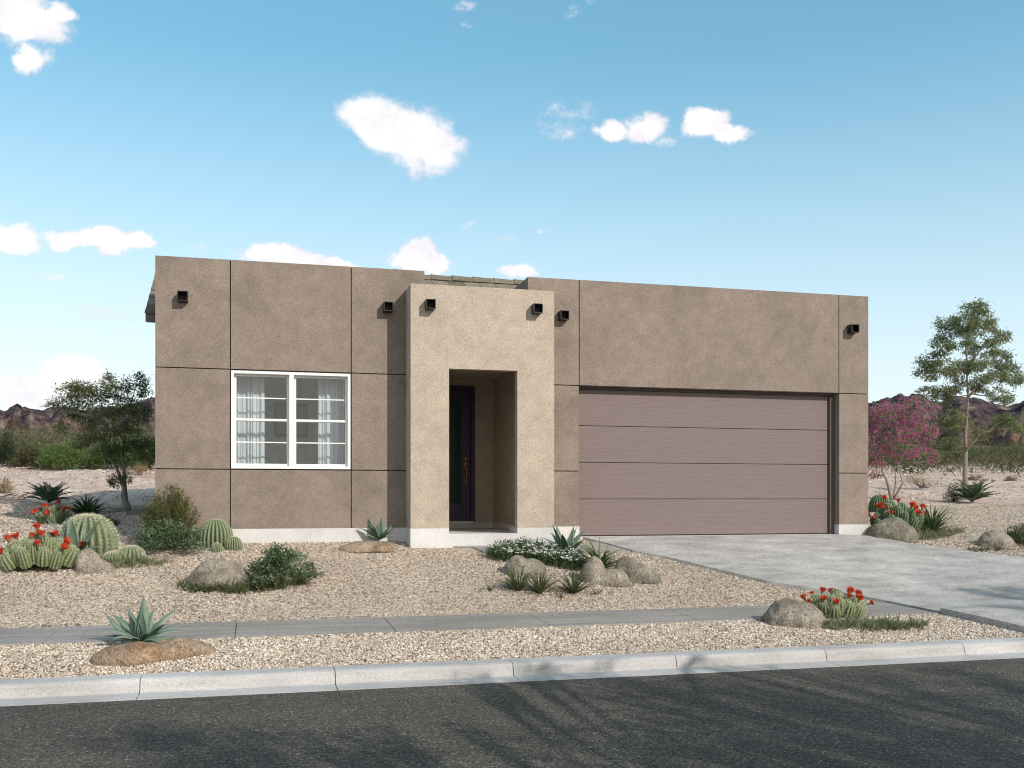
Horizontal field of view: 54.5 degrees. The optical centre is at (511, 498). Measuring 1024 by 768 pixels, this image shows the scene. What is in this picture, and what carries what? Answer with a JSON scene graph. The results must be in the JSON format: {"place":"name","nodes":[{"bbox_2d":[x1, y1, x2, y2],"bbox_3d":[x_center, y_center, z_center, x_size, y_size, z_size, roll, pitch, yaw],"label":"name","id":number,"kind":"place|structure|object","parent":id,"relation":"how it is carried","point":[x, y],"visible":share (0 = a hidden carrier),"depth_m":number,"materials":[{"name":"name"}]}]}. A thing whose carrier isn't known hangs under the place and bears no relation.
{"place":"outdoors","nodes":[
{"label":"outdoors","id":0,"kind":"place"},
{"bbox_2d":[101,595,185,642],"bbox_3d":[-3.767,1.221,10.127,0.847,0.476,0.557,0,0,-14],"label":"agave","id":1,"kind":"object","parent":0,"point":[142,627],"visible":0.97,"depth_m":10.10,"materials":[{"name":"green plant"}]},
{"bbox_2d":[0,602,937,645],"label":"sidewalk","id":2,"kind":"structure","parent":0,"point":[91,634],"depth_m":11.57,"materials":[{"name":"concrete"}]},
{"bbox_2d":[0,658,1023,767],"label":"road","id":3,"kind":"structure","parent":0,"point":[960,714],"depth_m":7.67,"materials":[{"name":"grey asphalt"}]},
{"bbox_2d":[0,430,1023,679],"bbox_3d":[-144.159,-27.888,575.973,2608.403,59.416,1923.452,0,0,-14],"label":"ground","id":4,"kind":"structure","parent":0,"point":[148,486],"depth_m":13.63,"materials":[{"name":"beige gravel"}]},
{"bbox_2d":[0,475,15,492],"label":"dry bush","id":5,"kind":"object","parent":4,"relation":"on","point":[5,487],"visible":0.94,"depth_m":26.46,"materials":[{"name":"plant"}]},
{"bbox_2d":[0,426,31,466],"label":"desert bush","id":6,"kind":"object","parent":4,"relation":"on","point":[5,450],"visible":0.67,"depth_m":46.35,"materials":[{"name":"green plant"}]},
{"bbox_2d":[0,492,39,503],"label":"dead branches","id":7,"kind":"object","parent":4,"relation":"on","point":[18,499],"visible":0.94,"depth_m":22.79,"materials":[{"name":"plant"}]},
{"bbox_2d":[3,442,60,468],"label":"desert bush","id":8,"kind":"object","parent":4,"relation":"on","point":[27,454],"visible":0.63,"depth_m":45.14,"materials":[{"name":"green plant"}]},
{"bbox_2d":[0,522,84,571],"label":"hedgehog cactus","id":9,"kind":"object","parent":4,"relation":"on","point":[38,547],"visible":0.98,"depth_m":13.13,"materials":[{"name":"green plant"}]},
{"bbox_2d":[23,481,71,502],"bbox_3d":[-10.441,-0.145,22.419,1.138,0.484,1.121,0,0,-14],"label":"sago palm","id":10,"kind":"object","parent":4,"relation":"on","point":[48,494],"visible":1,"depth_m":22.30,"materials":[{"name":"green plant"}]},
{"bbox_2d":[29,500,73,524],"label":"hedgehog cactus","id":11,"kind":"object","parent":4,"relation":"on","point":[57,513],"visible":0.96,"depth_m":17.65,"materials":[{"name":"green plant"}]},
{"bbox_2d":[33,439,92,470],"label":"desert bush","id":12,"kind":"object","parent":4,"relation":"on","point":[55,455],"visible":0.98,"depth_m":44.47,"materials":[{"name":"green plant"}]},
{"bbox_2d":[45,518,102,550],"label":"agave","id":13,"kind":"object","parent":4,"relation":"on","point":[72,535],"visible":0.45,"depth_m":13.68,"materials":[{"name":"green plant"}]},
{"bbox_2d":[65,448,108,469],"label":"desert bush","id":14,"kind":"object","parent":4,"relation":"on","point":[93,462],"visible":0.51,"depth_m":46.50,"materials":[{"name":"green plant"}]},
{"bbox_2d":[62,489,116,514],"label":"strap plant","id":15,"kind":"object","parent":4,"relation":"on","point":[88,507],"visible":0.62,"depth_m":18.96,"materials":[{"name":"green plant"}]},
{"bbox_2d":[59,512,121,558],"bbox_3d":[-6.042,0.538,14.156,0.927,0.716,0.938,0,0,-14],"label":"barrel cactus","id":16,"kind":"object","parent":4,"relation":"on","point":[105,535],"visible":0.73,"depth_m":13.97,"materials":[{"name":"green plant"}]},
{"bbox_2d":[64,513,120,524],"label":"ground cover","id":17,"kind":"object","parent":4,"relation":"on","point":[116,522],"visible":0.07,"depth_m":17.72,"materials":[{"name":"green plant"}]},
{"bbox_2d":[74,548,115,573],"bbox_3d":[-5.622,0.904,13.414,0.528,0.485,0.375,0,0,-14],"label":"boulder","id":18,"kind":"object","parent":4,"relation":"on","point":[88,561],"visible":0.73,"depth_m":13.28,"materials":[{"name":"beige stone"}]},
{"bbox_2d":[40,368,154,509],"bbox_3d":[-8.839,-1.243,21.222,2.775,3.100,1.617,0,0,3],"label":"desert tree","id":19,"kind":"object","parent":4,"relation":"on","point":[77,391],"visible":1,"depth_m":21.24,"materials":[{"name":"green plant"}]},
{"bbox_2d":[85,438,130,470],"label":"desert bush","id":20,"kind":"object","parent":4,"relation":"on","point":[115,460],"visible":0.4,"depth_m":46.82,"materials":[{"name":"green plant"}]},
{"bbox_2d":[102,550,118,561],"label":"barrel cactus","id":21,"kind":"object","parent":4,"relation":"on","point":[114,554],"visible":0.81,"depth_m":13.81,"materials":[{"name":"green plant"}]},
{"bbox_2d":[105,508,128,512],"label":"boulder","id":22,"kind":"object","parent":4,"relation":"on","point":[117,510],"visible":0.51,"depth_m":20.52,"materials":[{"name":"grey stone"}]},
{"bbox_2d":[89,641,170,666],"bbox_3d":[-3.694,1.534,9.669,0.775,0.280,0.425,0,0,-14],"label":"boulder","id":23,"kind":"object","parent":4,"relation":"on","point":[134,653],"visible":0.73,"depth_m":9.52,"materials":[{"name":"brown stone"}]},
{"bbox_2d":[117,544,146,562],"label":"barrel cactus","id":24,"kind":"object","parent":4,"relation":"on","point":[127,551],"visible":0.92,"depth_m":13.89,"materials":[{"name":"green plant"}]},
{"bbox_2d":[116,420,151,470],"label":"desert bush","id":25,"kind":"object","parent":4,"relation":"on","point":[131,458],"visible":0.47,"depth_m":45.82,"materials":[{"name":"green plant"}]},
{"bbox_2d":[126,509,150,514],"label":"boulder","id":26,"kind":"object","parent":4,"relation":"on","point":[133,512],"visible":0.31,"depth_m":19.82,"materials":[{"name":"grey stone"}]},
{"bbox_2d":[125,462,153,475],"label":"dry bush","id":27,"kind":"object","parent":4,"relation":"on","point":[139,469],"visible":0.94,"depth_m":39.20,"materials":[{"name":"plant"}]},
{"bbox_2d":[107,552,175,568],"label":"ground cover","id":28,"kind":"object","parent":4,"relation":"on","point":[125,563],"visible":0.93,"depth_m":13.76,"materials":[{"name":"green plant"}]},
{"bbox_2d":[135,431,155,469],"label":"desert bush","id":29,"kind":"object","parent":4,"relation":"on","point":[151,462],"visible":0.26,"depth_m":47.77,"materials":[{"name":"green plant"}]},
{"bbox_2d":[137,483,201,544],"bbox_3d":[-5.124,0.226,14.823,0.910,0.975,0.860,0,0,40],"label":"upright shrub","id":30,"kind":"object","parent":4,"relation":"on","point":[177,509],"visible":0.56,"depth_m":14.73,"materials":[{"name":"green plant"}]},
{"bbox_2d":[133,516,210,552],"bbox_3d":[-5.016,0.514,14.573,1.072,0.536,1.252,0,0,-25],"label":"shrub","id":31,"kind":"object","parent":4,"relation":"on","point":[154,537],"visible":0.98,"depth_m":14.39,"materials":[{"name":"green plant"}]},
{"bbox_2d":[159,637,215,659],"bbox_3d":[-3.295,1.513,9.919,0.672,0.266,0.369,0,0,-14],"label":"boulder","id":32,"kind":"object","parent":4,"relation":"on","point":[179,648],"visible":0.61,"depth_m":9.81,"materials":[{"name":"brown stone"}]},
{"bbox_2d":[197,518,232,547],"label":"barrel cactus","id":33,"kind":"object","parent":4,"relation":"on","point":[218,530],"visible":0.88,"depth_m":14.85,"materials":[{"name":"green plant"}]},
{"bbox_2d":[210,542,223,552],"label":"barrel cactus","id":34,"kind":"object","parent":4,"relation":"on","point":[217,547],"visible":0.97,"depth_m":14.59,"materials":[{"name":"green plant"}]},
{"bbox_2d":[188,558,250,588],"bbox_3d":[-3.886,1.069,13.212,0.811,0.556,0.580,0,0,-14],"label":"boulder","id":35,"kind":"object","parent":4,"relation":"on","point":[224,570],"visible":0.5,"depth_m":13.03,"materials":[{"name":"grey stone"}]},
{"bbox_2d":[224,536,242,550],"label":"barrel cactus","id":36,"kind":"object","parent":4,"relation":"on","point":[233,543],"visible":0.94,"depth_m":14.75,"materials":[{"name":"green plant"}]},
{"bbox_2d":[173,573,307,593],"bbox_3d":[-3.550,1.088,13.006,1.823,0.312,0.795,0,0,-14],"label":"ground cover","id":37,"kind":"object","parent":4,"relation":"on","point":[240,587],"visible":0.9,"depth_m":12.93,"materials":[{"name":"green plant"}]},
{"bbox_2d":[238,541,324,587],"bbox_3d":[-3.105,0.876,13.304,1.079,0.599,1.108,0,0,-26],"label":"shrub","id":38,"kind":"object","parent":4,"relation":"on","point":[279,562],"visible":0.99,"depth_m":13.07,"materials":[{"name":"green plant"}]},
{"bbox_2d":[338,541,397,552],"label":"boulder","id":39,"kind":"object","parent":4,"relation":"on","point":[369,547],"visible":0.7,"depth_m":15.02,"materials":[{"name":"brown stone"}]},
{"bbox_2d":[359,517,396,539],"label":"agave","id":40,"kind":"object","parent":4,"relation":"on","point":[380,532],"visible":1,"depth_m":15.57,"materials":[{"name":"green plant"}]},
{"bbox_2d":[145,255,867,547],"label":"house","id":41,"kind":"structure","parent":4,"relation":"on","point":[480,411],"depth_m":16.53,"materials":[{"name":"beige paint"}]},
{"bbox_2d":[236,376,264,463],"bbox_3d":[-4.119,-1.180,15.666,0.430,1.700,0.077,0,0,-14],"label":"curtain","id":42,"kind":"object","parent":41,"relation":"hanging from","point":[249,453],"visible":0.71,"depth_m":15.67,"materials":[{"name":"white fabric"}]},
{"bbox_2d":[231,370,349,468],"bbox_3d":[-3.438,-1.214,15.500,1.810,1.502,0.144,0,0,-14],"label":"window","id":43,"kind":"structure","parent":41,"relation":"in","point":[291,420],"depth_m":15.44,"materials":[{"name":"white plastic"}]},
{"bbox_2d":[273,403,308,436],"bbox_3d":[-4.215,-1.500,18.948,0.660,0.640,0.040,0,0,-14],"label":"framed picture","id":44,"kind":"object","parent":41,"relation":"attached to","point":[280,412],"visible":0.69,"depth_m":18.93},
{"bbox_2d":[318,379,344,463],"bbox_3d":[-2.875,-1.180,15.987,0.480,1.700,0.076,0,0,-16],"label":"curtain","id":45,"kind":"object","parent":41,"relation":"hanging from","point":[331,432],"visible":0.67,"depth_m":15.98,"materials":[{"name":"white fabric"}]},
{"bbox_2d":[449,390,469,520],"bbox_3d":[-1.201,-0.812,18.604,0.865,2.455,0.138,0,0,-14],"label":"front door","id":46,"kind":"structure","parent":41,"relation":"in","point":[459,400],"depth_m":18.68,"materials":[{"name":"black paint"}]},
{"bbox_2d":[578,389,827,535],"bbox_3d":[3.403,-0.607,17.405,4.775,2.487,0.054,0,0,-14],"label":"garage door","id":47,"kind":"structure","parent":41,"relation":"in","point":[651,463],"depth_m":17.36,"materials":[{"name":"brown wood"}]},
{"bbox_2d":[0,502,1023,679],"bbox_3d":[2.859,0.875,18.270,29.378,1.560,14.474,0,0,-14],"label":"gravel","id":48,"kind":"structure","parent":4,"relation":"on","point":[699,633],"depth_m":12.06,"materials":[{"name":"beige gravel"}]},
{"bbox_2d":[0,637,1023,706],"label":"kerb","id":49,"kind":"structure","parent":4,"relation":"on","point":[57,690],"depth_m":9.68,"materials":[{"name":"concrete"}]},
{"bbox_2d":[0,461,1023,499],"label":"desert stones","id":50,"kind":"object","parent":4,"relation":"on","point":[904,474],"visible":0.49,"depth_m":42.54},
{"bbox_2d":[0,422,1023,476],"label":"scrub","id":51,"kind":"object","parent":50,"relation":"on","point":[1014,461],"visible":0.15,"depth_m":75.39,"materials":[{"name":"plant"}]},
{"bbox_2d":[492,563,537,590],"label":"grass tuft","id":52,"kind":"object","parent":4,"relation":"on","point":[515,584],"visible":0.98,"depth_m":13.54,"materials":[{"name":"green plant"}]},
{"bbox_2d":[503,555,546,578],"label":"boulder","id":53,"kind":"object","parent":4,"relation":"on","point":[532,564],"visible":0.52,"depth_m":14.20,"materials":[{"name":"beige stone"}]},
{"bbox_2d":[482,536,585,570],"bbox_3d":[0.381,0.851,15.200,1.609,0.550,1.025,0,0,11],"label":"flower bed","id":54,"kind":"object","parent":4,"relation":"on","point":[526,549],"visible":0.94,"depth_m":14.98,"materials":[{"name":"green plant"}]},
{"bbox_2d":[521,565,559,592],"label":"grass tuft","id":55,"kind":"object","parent":4,"relation":"on","point":[540,586],"visible":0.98,"depth_m":13.49,"materials":[{"name":"green plant"}]},
{"bbox_2d":[453,541,630,553],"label":"entry walk","id":56,"kind":"structure","parent":4,"relation":"on","point":[603,546],"depth_m":15.78,"materials":[{"name":"concrete"}]},
{"bbox_2d":[543,524,590,551],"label":"agave","id":57,"kind":"object","parent":4,"relation":"on","point":[572,541],"visible":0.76,"depth_m":15.41,"materials":[{"name":"green plant"}]},
{"bbox_2d":[553,567,595,592],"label":"grass tuft","id":58,"kind":"object","parent":4,"relation":"on","point":[574,587],"visible":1,"depth_m":13.62,"materials":[{"name":"green plant"}]},
{"bbox_2d":[590,586,602,593],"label":"grass tuft","id":59,"kind":"object","parent":4,"relation":"on","point":[596,591],"visible":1,"depth_m":13.67,"materials":[{"name":"green plant"}]},
{"bbox_2d":[569,538,630,567],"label":"strap plant","id":60,"kind":"object","parent":4,"relation":"on","point":[603,559],"visible":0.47,"depth_m":14.72,"materials":[{"name":"green plant"}]},
{"bbox_2d":[579,556,631,587],"bbox_3d":[1.337,1.117,14.209,0.755,0.599,0.361,0,0,5],"label":"boulder","id":61,"kind":"object","parent":4,"relation":"on","point":[599,574],"visible":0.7,"depth_m":14.07,"materials":[{"name":"grey stone"}]},
{"bbox_2d":[614,556,661,583],"bbox_3d":[1.810,1.102,14.428,0.733,0.533,0.371,0,0,11],"label":"boulder","id":62,"kind":"object","parent":4,"relation":"on","point":[634,570],"visible":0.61,"depth_m":14.29,"materials":[{"name":"grey stone"}]},
{"bbox_2d":[760,598,825,628],"bbox_3d":[3.394,1.444,12.011,0.750,0.480,0.562,0,0,32],"label":"boulder","id":63,"kind":"object","parent":4,"relation":"on","point":[789,612],"visible":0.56,"depth_m":11.82,"materials":[{"name":"grey stone"}]},
{"bbox_2d":[799,586,874,618],"bbox_3d":[4.096,1.316,12.595,0.986,0.416,0.699,0,0,-14],"label":"hedgehog cactus","id":64,"kind":"object","parent":4,"relation":"on","point":[837,601],"visible":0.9,"depth_m":12.39,"materials":[{"name":"green plant"}]},
{"bbox_2d":[820,611,935,631],"bbox_3d":[4.329,1.460,11.933,1.823,0.247,0.684,0,0,-14],"label":"ground cover","id":65,"kind":"object","parent":4,"relation":"on","point":[846,623],"visible":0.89,"depth_m":11.88,"materials":[{"name":"green plant"}]},
{"bbox_2d":[868,494,889,511],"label":"barrel cactus","id":66,"kind":"object","parent":4,"relation":"on","point":[875,499],"visible":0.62,"depth_m":24.16,"materials":[{"name":"green plant"}]},
{"bbox_2d":[868,436,889,464],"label":"desert bush","id":67,"kind":"object","parent":4,"relation":"on","point":[869,461],"visible":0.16,"depth_m":83.56,"materials":[{"name":"plant"}]},
{"bbox_2d":[865,517,918,542],"bbox_3d":[6.810,0.627,17.836,0.842,0.606,0.745,0,0,-14],"label":"boulder","id":68,"kind":"object","parent":4,"relation":"on","point":[897,528],"visible":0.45,"depth_m":17.60,"materials":[{"name":"grey stone"}]},
{"bbox_2d":[868,494,927,530],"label":"hedgehog cactus","id":69,"kind":"object","parent":4,"relation":"on","point":[912,516],"visible":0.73,"depth_m":18.36,"materials":[{"name":"green plant"}]},
{"bbox_2d":[884,438,926,465],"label":"desert bush","id":70,"kind":"object","parent":4,"relation":"on","point":[912,446],"visible":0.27,"depth_m":85.56,"materials":[{"name":"green plant"}]},
{"bbox_2d":[868,394,945,499],"bbox_3d":[11.390,-1.499,29.613,2.951,3.237,2.132,0,0,17],"label":"flowering tree","id":71,"kind":"object","parent":4,"relation":"on","point":[877,413],"visible":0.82,"depth_m":29.51,"materials":[{"name":"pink plant"}]},
{"bbox_2d":[897,470,942,487],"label":"dry bush","id":72,"kind":"object","parent":4,"relation":"on","point":[921,485],"visible":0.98,"depth_m":38.98,"materials":[{"name":"plant"}]},
{"bbox_2d":[908,501,958,532],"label":"strap plant","id":73,"kind":"object","parent":4,"relation":"on","point":[934,523],"visible":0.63,"depth_m":18.54,"materials":[{"name":"green plant"}]},
{"bbox_2d":[915,525,967,540],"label":"ground cover","id":74,"kind":"object","parent":4,"relation":"on","point":[944,532],"visible":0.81,"depth_m":18.26,"materials":[{"name":"green plant"}]},
{"bbox_2d":[918,434,969,464],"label":"desert bush","id":75,"kind":"object","parent":4,"relation":"on","point":[940,450],"visible":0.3,"depth_m":87.63,"materials":[{"name":"green plant"}]},
{"bbox_2d":[939,462,961,471],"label":"dry bush","id":76,"kind":"object","parent":4,"relation":"on","point":[953,466],"visible":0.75,"depth_m":68.12,"materials":[{"name":"plant"}]},
{"bbox_2d":[942,482,964,501],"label":"shrub","id":77,"kind":"object","parent":4,"relation":"on","point":[953,498],"visible":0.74,"depth_m":29.05,"materials":[{"name":"green plant"}]},
{"bbox_2d":[909,297,1023,491],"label":"tall desert tree","id":78,"kind":"object","parent":4,"relation":"on","point":[969,364],"visible":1,"depth_m":34.80,"materials":[{"name":"green plant"}]},
{"bbox_2d":[946,478,1000,501],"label":"agave","id":79,"kind":"object","parent":4,"relation":"on","point":[972,492],"visible":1,"depth_m":28.20,"materials":[{"name":"green plant"}]},
{"bbox_2d":[955,440,994,461],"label":"desert bush","id":80,"kind":"object","parent":4,"relation":"on","point":[977,454],"visible":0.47,"depth_m":105.55,"materials":[{"name":"green plant"}]},
{"bbox_2d":[968,473,983,480],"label":"dry bush","id":81,"kind":"object","parent":4,"relation":"on","point":[972,477],"visible":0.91,"depth_m":49.15,"materials":[{"name":"plant"}]},
{"bbox_2d":[941,608,1023,632],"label":"driveway edge","id":82,"kind":"object","parent":4,"relation":"on","point":[990,620],"visible":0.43,"depth_m":12.29,"materials":[{"name":"concrete"}]},
{"bbox_2d":[966,544,1002,551],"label":"ground cover","id":83,"kind":"object","parent":4,"relation":"on","point":[986,548],"visible":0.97,"depth_m":17.26,"materials":[{"name":"green plant"}]},
{"bbox_2d":[976,530,1016,549],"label":"boulder","id":84,"kind":"object","parent":4,"relation":"on","point":[995,538],"visible":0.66,"depth_m":17.47,"materials":[{"name":"grey stone"}]},
{"bbox_2d":[975,442,1017,459],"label":"desert bush","id":85,"kind":"object","parent":4,"relation":"on","point":[993,449],"visible":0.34,"depth_m":114.91,"materials":[{"name":"green plant"}]},
{"bbox_2d":[994,436,1023,462],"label":"desert bush","id":86,"kind":"object","parent":4,"relation":"on","point":[1018,449],"visible":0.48,"depth_m":104.05,"materials":[{"name":"green plant"}]},
{"bbox_2d":[1003,476,1017,480],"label":"dry bush","id":87,"kind":"object","parent":4,"relation":"on","point":[1009,478],"visible":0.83,"depth_m":46.76,"materials":[{"name":"plant"}]},
{"bbox_2d":[1000,523,1023,544],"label":"shrub","id":88,"kind":"object","parent":4,"relation":"on","point":[1017,536],"visible":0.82,"depth_m":17.82,"materials":[{"name":"green plant"}]},
{"bbox_2d":[0,393,1023,446],"bbox_3d":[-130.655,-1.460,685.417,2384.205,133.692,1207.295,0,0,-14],"label":"mountains","id":89,"kind":"structure","parent":0,"point":[16,414],"depth_m":563.22,"materials":[{"name":"brown stone"}]},
{"bbox_2d":[0,0,1023,410],"label":"sky","id":90,"kind":"structure","parent":0,"point":[874,149],"materials":[{"name":"blue"}]},
{"bbox_2d":[583,534,1023,623],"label":"driveway","id":91,"kind":"structure","parent":0,"point":[923,577],"depth_m":15.62,"materials":[{"name":"concrete"}]}
]}

